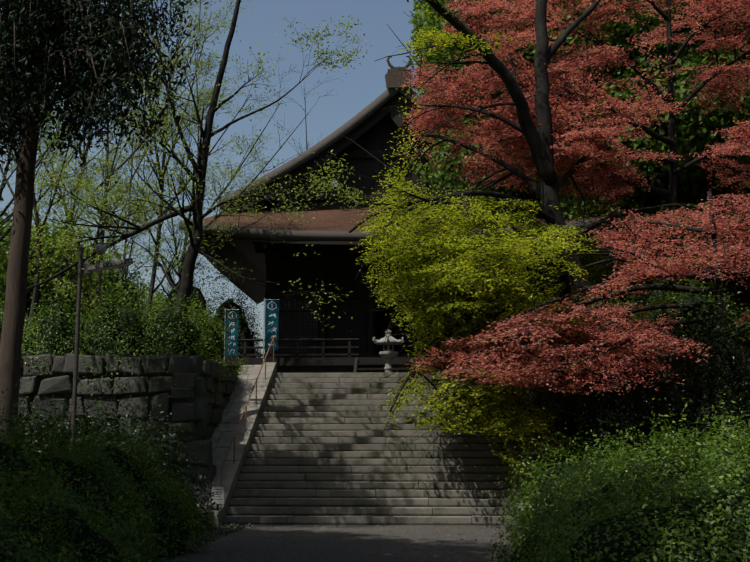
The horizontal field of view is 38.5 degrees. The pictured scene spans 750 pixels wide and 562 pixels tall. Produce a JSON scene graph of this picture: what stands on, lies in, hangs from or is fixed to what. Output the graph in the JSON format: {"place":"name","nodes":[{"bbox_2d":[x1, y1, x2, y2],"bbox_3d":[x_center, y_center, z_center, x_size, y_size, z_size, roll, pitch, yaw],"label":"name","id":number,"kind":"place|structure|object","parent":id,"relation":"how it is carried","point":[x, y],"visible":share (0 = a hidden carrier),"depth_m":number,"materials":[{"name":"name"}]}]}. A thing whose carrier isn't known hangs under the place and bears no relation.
{"place":"outdoors","nodes":[
{"label":"outdoors","id":0,"kind":"place"},
{"bbox_2d":[18,390,53,449],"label":"shrub","id":1,"kind":"object","parent":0,"point":[21,414],"depth_m":22.47,"materials":[{"name":"green plant"}]},
{"bbox_2d":[0,0,208,441],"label":"cedar","id":2,"kind":"object","parent":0,"point":[11,119],"depth_m":21.07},
{"bbox_2d":[0,0,423,357],"label":"sky","id":3,"kind":"structure","parent":0,"point":[360,86],"materials":[{"name":"blue"}]},
{"bbox_2d":[189,362,276,525],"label":"stair side wall","id":4,"kind":"structure","parent":0,"point":[224,431],"depth_m":26.74,"materials":[{"name":"concrete"}]},
{"bbox_2d":[220,336,275,486],"bbox_3d":[-3.142,3.297,27.416,0.038,4.570,7.871,0,-9,3],"label":"handrail","id":5,"kind":"object","parent":4,"relation":"on","point":[273,339],"visible":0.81,"depth_m":26.50,"materials":[{"name":"metal"}]},
{"bbox_2d":[154,512,518,561],"bbox_3d":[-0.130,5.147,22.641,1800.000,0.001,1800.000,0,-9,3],"label":"ground","id":6,"kind":"structure","parent":0,"point":[445,545],"depth_m":17.91,"materials":[{"name":"grey asphalt"}]},
{"bbox_2d":[18,391,85,454],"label":"shrub","id":7,"kind":"object","parent":6,"relation":"on","point":[32,424],"depth_m":22.28,"materials":[{"name":"green plant"}]},
{"bbox_2d":[0,467,178,561],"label":"shrub","id":8,"kind":"object","parent":6,"relation":"on","point":[97,527],"depth_m":10.78,"materials":[{"name":"green plant"}]},
{"bbox_2d":[70,246,132,461],"bbox_3d":[-5.427,2.074,21.167,1.131,5.610,0.147,0,-9,3],"label":"lamp post","id":9,"kind":"object","parent":6,"relation":"on","point":[88,268],"visible":0.75,"depth_m":21.41,"materials":[{"name":"metal"}]},
{"bbox_2d":[95,244,105,253],"bbox_3d":[-5.523,-0.647,21.603,0.210,0.200,0.205,0,-9,3],"label":"lamp","id":10,"kind":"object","parent":9,"relation":"attached to","point":[100,248],"depth_m":21.53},
{"bbox_2d":[91,263,130,271],"bbox_3d":[-5.293,-0.272,21.532,0.774,0.170,0.110,0,-9,3],"label":"direction sign","id":11,"kind":"object","parent":9,"relation":"attached to","point":[112,267],"visible":0.93,"depth_m":21.48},
{"bbox_2d":[90,396,222,530],"bbox_3d":[-4.495,3.727,21.494,3.081,2.812,2.542,0,-9,3],"label":"shrub","id":12,"kind":"object","parent":6,"relation":"on","point":[176,456],"depth_m":21.18,"materials":[{"name":"green plant"}]},
{"bbox_2d":[145,463,205,538],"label":"shrub","id":13,"kind":"object","parent":6,"relation":"on","point":[180,488],"depth_m":19.32,"materials":[{"name":"green plant"}]},
{"bbox_2d":[213,489,222,510],"bbox_3d":[-3.298,4.756,22.523,0.198,0.756,0.054,0,-9,3],"label":"sign lettering","id":14,"kind":"object","parent":6,"relation":"on","point":[217,507],"visible":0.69,"depth_m":22.53},
{"bbox_2d":[211,487,223,503],"bbox_3d":[-3.306,4.505,22.550,0.270,0.360,0.020,0,-9,3],"label":"notice board","id":15,"kind":"object","parent":14,"relation":"attached to","point":[221,496],"visible":0.69,"depth_m":22.54,"materials":[{"name":"white wood"}]},
{"bbox_2d":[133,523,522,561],"bbox_3d":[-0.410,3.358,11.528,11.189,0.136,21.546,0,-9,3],"label":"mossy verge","id":16,"kind":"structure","parent":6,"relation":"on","point":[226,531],"depth_m":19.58,"materials":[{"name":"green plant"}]},
{"bbox_2d":[0,357,107,539],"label":"shrub","id":17,"kind":"object","parent":16,"relation":"on","point":[16,481],"depth_m":12.44,"materials":[{"name":"green plant"}]},
{"bbox_2d":[0,390,177,561],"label":"shrub","id":18,"kind":"object","parent":16,"relation":"on","point":[74,457],"depth_m":14.29,"materials":[{"name":"green plant"}]},
{"bbox_2d":[18,378,163,460],"bbox_3d":[-6.003,3.582,21.858,3.940,3.321,2.569,0,-9,3],"label":"shrub","id":19,"kind":"object","parent":16,"relation":"on","point":[102,426],"depth_m":22.00,"materials":[{"name":"green plant"}]},
{"bbox_2d":[43,406,221,560],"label":"shrub","id":20,"kind":"object","parent":16,"relation":"on","point":[169,490],"depth_m":16.04,"materials":[{"name":"green plant"}]},
{"bbox_2d":[475,421,653,561],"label":"shrub","id":21,"kind":"object","parent":16,"relation":"on","point":[524,523],"depth_m":14.49,"materials":[{"name":"green plant"}]},
{"bbox_2d":[512,398,746,561],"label":"shrub","id":22,"kind":"object","parent":16,"relation":"on","point":[576,475],"depth_m":12.86,"materials":[{"name":"green plant"}]},
{"bbox_2d":[577,378,749,526],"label":"shrub","id":23,"kind":"object","parent":16,"relation":"on","point":[714,443],"depth_m":12.17,"materials":[{"name":"green plant"}]},
{"bbox_2d":[615,411,749,561],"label":"shrub","id":24,"kind":"object","parent":16,"relation":"on","point":[721,460],"depth_m":9.62,"materials":[{"name":"green plant"}]},
{"bbox_2d":[183,372,512,561],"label":"fallen leaves","id":25,"kind":"object","parent":6,"relation":"on","point":[351,506],"visible":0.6,"depth_m":20.12,"materials":[{"name":"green plant"}]},
{"bbox_2d":[194,516,520,529],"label":"border rocks","id":26,"kind":"object","parent":6,"relation":"on","point":[208,523],"visible":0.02,"depth_m":21.26,"materials":[{"name":"stone"}]},
{"bbox_2d":[223,372,514,524],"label":"stone steps","id":27,"kind":"structure","parent":6,"relation":"on","point":[319,450],"depth_m":25.21,"materials":[{"name":"grey stone"}]},
{"bbox_2d":[18,350,749,506],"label":"retaining walls","id":28,"kind":"structure","parent":6,"relation":"on","point":[190,409],"depth_m":24.46,"materials":[{"name":"stone"}]},
{"bbox_2d":[21,284,98,355],"bbox_3d":[-7.708,1.024,26.296,3.070,2.009,2.932,0,-9,3],"label":"wall top shrub","id":29,"kind":"object","parent":28,"relation":"on","point":[64,333],"depth_m":25.68,"materials":[{"name":"green plant"}]},
{"bbox_2d":[66,283,155,354],"bbox_3d":[-6.287,1.035,26.156,2.272,1.963,2.069,0,-9,3],"label":"wall top shrub","id":30,"kind":"object","parent":28,"relation":"on","point":[124,326],"depth_m":25.67,"materials":[{"name":"green plant"}]},
{"bbox_2d":[133,283,212,362],"bbox_3d":[-4.990,1.012,25.944,2.126,1.948,2.194,0,-9,3],"label":"wall top shrub","id":31,"kind":"object","parent":28,"relation":"on","point":[163,339],"depth_m":25.65,"materials":[{"name":"green plant"}]},
{"bbox_2d":[494,442,581,549],"bbox_3d":[3.000,3.417,16.880,2.213,1.764,2.309,0,-9,3],"label":"shrub","id":32,"kind":"object","parent":6,"relation":"on","point":[512,519],"depth_m":17.19,"materials":[{"name":"green plant"}]},
{"bbox_2d":[520,493,650,561],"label":"shrub","id":33,"kind":"object","parent":6,"relation":"on","point":[566,531],"depth_m":11.16,"materials":[{"name":"green plant"}]},
{"bbox_2d":[539,264,676,469],"bbox_3d":[5.076,2.641,23.415,3.404,6.183,2.632,0,-9,3],"label":"bush","id":34,"kind":"object","parent":6,"relation":"on","point":[643,417],"depth_m":22.97,"materials":[{"name":"green plant"}]},
{"bbox_2d":[520,456,749,561],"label":"shrub","id":35,"kind":"object","parent":6,"relation":"on","point":[565,551],"depth_m":9.39,"materials":[{"name":"green plant"}]},
{"bbox_2d":[648,242,749,466],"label":"bush","id":36,"kind":"object","parent":6,"relation":"on","point":[741,357],"depth_m":22.81,"materials":[{"name":"green plant"}]},
{"bbox_2d":[18,353,689,488],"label":"joint","id":37,"kind":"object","parent":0,"point":[115,375],"depth_m":24.65,"materials":[{"name":"black stone"}]},
{"bbox_2d":[0,292,32,342],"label":"wall top shrub","id":38,"kind":"object","parent":37,"relation":"on","point":[1,315],"depth_m":26.03,"materials":[{"name":"green plant"}]},
{"bbox_2d":[0,263,86,335],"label":"shrub","id":39,"kind":"object","parent":37,"relation":"on","point":[29,309],"depth_m":37.89,"materials":[{"name":"green plant"}]},
{"bbox_2d":[0,208,90,310],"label":"tree","id":40,"kind":"object","parent":37,"relation":"on","point":[4,246],"depth_m":37.12,"materials":[{"name":"green plant"}]},
{"bbox_2d":[0,67,132,262],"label":"airy tree","id":41,"kind":"object","parent":37,"relation":"on","point":[3,222],"depth_m":35.22,"materials":[{"name":"green plant"}]},
{"bbox_2d":[0,18,134,338],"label":"airy tree","id":42,"kind":"object","parent":37,"relation":"on","point":[37,281],"depth_m":30.35,"materials":[{"name":"green plant"}]},
{"bbox_2d":[0,216,141,316],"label":"tree","id":43,"kind":"object","parent":37,"relation":"on","point":[72,271],"depth_m":39.75,"materials":[{"name":"green plant"}]},
{"bbox_2d":[0,14,192,313],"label":"airy tree","id":44,"kind":"object","parent":37,"relation":"on","point":[62,267],"depth_m":37.66,"materials":[{"name":"green plant"}]},
{"bbox_2d":[46,243,160,315],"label":"tree","id":45,"kind":"object","parent":37,"relation":"on","point":[124,277],"depth_m":48.59,"materials":[{"name":"green plant"}]},
{"bbox_2d":[70,268,145,324],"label":"shrub","id":46,"kind":"object","parent":37,"relation":"on","point":[115,293],"depth_m":42.91,"materials":[{"name":"green plant"}]},
{"bbox_2d":[75,237,158,321],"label":"evergreen","id":47,"kind":"object","parent":37,"relation":"on","point":[118,277],"depth_m":47.67,"materials":[{"name":"green plant"}]},
{"bbox_2d":[63,95,177,294],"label":"airy tree","id":48,"kind":"object","parent":37,"relation":"on","point":[123,272],"depth_m":45.56,"materials":[{"name":"green plant"}]},
{"bbox_2d":[21,340,249,462],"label":"stone wall","id":49,"kind":"structure","parent":37,"relation":"on","point":[239,369],"depth_m":24.59,"materials":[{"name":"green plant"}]},
{"bbox_2d":[38,0,240,322],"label":"airy tree","id":50,"kind":"object","parent":37,"relation":"on","point":[121,186],"depth_m":32.93,"materials":[{"name":"green plant"}]},
{"bbox_2d":[133,279,167,310],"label":"shrub","id":51,"kind":"object","parent":37,"relation":"on","point":[145,293],"visible":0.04,"depth_m":58.75,"materials":[{"name":"green plant"}]},
{"bbox_2d":[155,232,216,332],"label":"shrub","id":52,"kind":"object","parent":37,"relation":"on","point":[193,294],"depth_m":45.70,"materials":[{"name":"green plant"}]},
{"bbox_2d":[2,0,372,334],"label":"corner tree","id":53,"kind":"object","parent":37,"relation":"on","point":[196,207],"depth_m":26.82,"materials":[{"name":"green plant"}]},
{"bbox_2d":[109,0,285,314],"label":"airy tree","id":54,"kind":"object","parent":37,"relation":"on","point":[225,77],"depth_m":35.46,"materials":[{"name":"green plant"}]},
{"bbox_2d":[187,289,235,370],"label":"shrub","id":55,"kind":"object","parent":37,"relation":"on","point":[211,347],"depth_m":28.58,"materials":[{"name":"green plant"}]},
{"bbox_2d":[124,14,337,304],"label":"airy tree","id":56,"kind":"object","parent":37,"relation":"on","point":[227,190],"depth_m":41.25,"materials":[{"name":"green plant"}]},
{"bbox_2d":[224,309,238,359],"bbox_3d":[-5.203,2.401,38.338,0.650,2.857,0.300,0,-9,3],"label":"banner pole","id":57,"kind":"object","parent":37,"relation":"on","point":[225,321],"visible":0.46,"depth_m":38.51,"materials":[{"name":"grey metal"}]},
{"bbox_2d":[225,310,238,355],"bbox_3d":[-5.123,1.869,38.424,0.450,1.660,0.118,0,-9,3],"label":"banner cloth","id":58,"kind":"object","parent":57,"relation":"attached to","point":[235,336],"visible":0.73,"depth_m":38.40,"materials":[{"name":"teal fabric"}]},
{"bbox_2d":[228,311,234,352],"bbox_3d":[-5.122,1.860,38.423,0.292,1.576,0.119,0,-9,3],"label":"banner lettering","id":59,"kind":"object","parent":58,"relation":"attached to","point":[231,330],"visible":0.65,"depth_m":38.46},
{"bbox_2d":[206,262,262,357],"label":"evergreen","id":60,"kind":"object","parent":37,"relation":"on","point":[252,335],"depth_m":48.35,"materials":[{"name":"green plant"}]},
{"bbox_2d":[263,298,279,360],"bbox_3d":[-3.483,1.951,35.280,0.650,2.788,0.300,0,-9,3],"label":"banner pole","id":61,"kind":"object","parent":37,"relation":"on","point":[264,323],"visible":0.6,"depth_m":35.38,"materials":[{"name":"grey metal"}]},
{"bbox_2d":[264,300,278,349],"bbox_3d":[-3.403,1.454,35.361,0.450,1.660,0.119,0,-9,3],"label":"banner cloth","id":62,"kind":"object","parent":61,"relation":"attached to","point":[268,333],"visible":0.94,"depth_m":35.35,"materials":[{"name":"teal fabric"}]},
{"bbox_2d":[268,301,276,345],"bbox_3d":[-3.378,1.427,35.359,0.339,1.542,0.119,0,-9,3],"label":"banner lettering","id":63,"kind":"object","parent":62,"relation":"attached to","point":[274,315],"visible":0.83,"depth_m":35.37},
{"bbox_2d":[243,78,337,182],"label":"airy tree","id":64,"kind":"object","parent":37,"relation":"on","point":[305,121],"depth_m":52.17,"materials":[{"name":"green plant"}]},
{"bbox_2d":[373,330,403,371],"bbox_3d":[0.467,2.637,36.998,1.077,1.970,1.225,0,-9,3],"label":"stone lantern","id":65,"kind":"object","parent":37,"relation":"on","point":[388,354],"visible":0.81,"depth_m":36.84,"materials":[{"name":"grey stone"}]},
{"bbox_2d":[184,95,614,372],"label":"temple building","id":66,"kind":"structure","parent":37,"relation":"on","point":[342,347],"depth_m":44.94,"materials":[{"name":"brown wood"}]},
{"bbox_2d":[199,210,277,303],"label":"hall skirt roof","id":67,"kind":"structure","parent":66,"relation":"on","point":[231,254],"depth_m":49.60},
{"bbox_2d":[277,296,517,353],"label":"hall lattice doors","id":68,"kind":"structure","parent":66,"relation":"attached to","point":[296,326],"depth_m":44.57,"materials":[{"name":"brown wood"}]},
{"bbox_2d":[179,205,618,240],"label":"lower roof","id":69,"kind":"structure","parent":66,"relation":"attached to","point":[333,224],"depth_m":43.36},
{"bbox_2d":[217,88,584,209],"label":"roof edge","id":70,"kind":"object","parent":66,"relation":"on","point":[366,113],"depth_m":46.43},
{"bbox_2d":[385,55,412,87],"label":"roof ridge ornament","id":71,"kind":"structure","parent":70,"relation":"on","point":[393,82],"depth_m":46.54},
{"bbox_2d":[387,0,552,105],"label":"forest tree","id":72,"kind":"object","parent":37,"relation":"on","point":[421,12],"depth_m":56.02,"materials":[{"name":"green plant"}]},
{"bbox_2d":[337,0,747,493],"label":"green maple","id":73,"kind":"object","parent":37,"relation":"on","point":[424,269],"depth_m":24.89,"materials":[{"name":"green plant"}]},
{"bbox_2d":[403,0,728,323],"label":"forest tree","id":74,"kind":"object","parent":37,"relation":"on","point":[451,180],"depth_m":43.44,"materials":[{"name":"red plant"}]},
{"bbox_2d":[389,191,749,409],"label":"red maple","id":75,"kind":"object","parent":37,"relation":"on","point":[645,271],"depth_m":22.64,"materials":[{"name":"red plant"}]},
{"bbox_2d":[465,0,726,285],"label":"forest tree","id":76,"kind":"object","parent":37,"relation":"on","point":[626,34],"depth_m":45.53,"materials":[{"name":"plant"}]},
{"bbox_2d":[544,281,651,356],"bbox_3d":[5.226,0.974,25.781,2.882,1.968,3.085,0,-9,3],"label":"bank shrub","id":77,"kind":"object","parent":37,"relation":"on","point":[619,300],"depth_m":25.28,"materials":[{"name":"plant"}]},
{"bbox_2d":[517,118,724,316],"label":"tree","id":78,"kind":"object","parent":37,"relation":"on","point":[635,204],"depth_m":43.70,"materials":[{"name":"plant"}]},
{"bbox_2d":[506,0,749,320],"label":"forest tree","id":79,"kind":"object","parent":37,"relation":"on","point":[646,65],"depth_m":40.52,"materials":[{"name":"plant"}]},
{"bbox_2d":[627,277,670,326],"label":"shrub","id":80,"kind":"object","parent":37,"relation":"on","point":[660,291],"depth_m":38.87,"materials":[{"name":"green plant"}]},
{"bbox_2d":[591,199,746,318],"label":"tree","id":81,"kind":"object","parent":37,"relation":"on","point":[617,288],"depth_m":46.30,"materials":[{"name":"plant"}]},
{"bbox_2d":[635,255,714,304],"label":"shrub","id":82,"kind":"object","parent":37,"relation":"on","point":[687,282],"depth_m":43.24,"materials":[{"name":"plant"}]},
{"bbox_2d":[611,169,749,332],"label":"tree","id":83,"kind":"object","parent":37,"relation":"on","point":[700,239],"depth_m":43.80,"materials":[{"name":"plant"}]},
{"bbox_2d":[645,38,749,275],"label":"forest tree","id":84,"kind":"object","parent":37,"relation":"on","point":[723,188],"depth_m":43.32,"materials":[{"name":"plant"}]},
{"bbox_2d":[654,0,749,164],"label":"forest tree","id":85,"kind":"object","parent":37,"relation":"on","point":[703,123],"visible":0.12,"depth_m":38.88,"materials":[{"name":"plant"}]},
{"bbox_2d":[679,256,749,327],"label":"shrub","id":86,"kind":"object","parent":37,"relation":"on","point":[747,281],"depth_m":45.64,"materials":[{"name":"plant"}]},
{"bbox_2d":[710,80,749,232],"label":"tree","id":87,"kind":"object","parent":37,"relation":"on","point":[746,170],"visible":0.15,"depth_m":40.14,"materials":[{"name":"red plant"}]},
{"bbox_2d":[739,303,749,349],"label":"bank shrub","id":88,"kind":"object","parent":37,"relation":"on","point":[746,324],"visible":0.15,"depth_m":25.83,"materials":[{"name":"green plant"}]},
{"bbox_2d":[495,361,551,515],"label":"wall","id":89,"kind":"structure","parent":0,"point":[508,444],"depth_m":25.02,"materials":[{"name":"stone"}]},
{"bbox_2d":[507,393,522,498],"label":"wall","id":90,"kind":"structure","parent":89,"relation":"on","point":[519,457],"depth_m":23.65,"materials":[{"name":"grey"}]},
{"bbox_2d":[390,0,749,297],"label":"red maple","id":91,"kind":"object","parent":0,"point":[604,131],"depth_m":30.36,"materials":[{"name":"red plant"}]},
{"bbox_2d":[630,256,749,355],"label":"bank shrub","id":92,"kind":"object","parent":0,"point":[694,299],"depth_m":24.58,"materials":[{"name":"green plant"}]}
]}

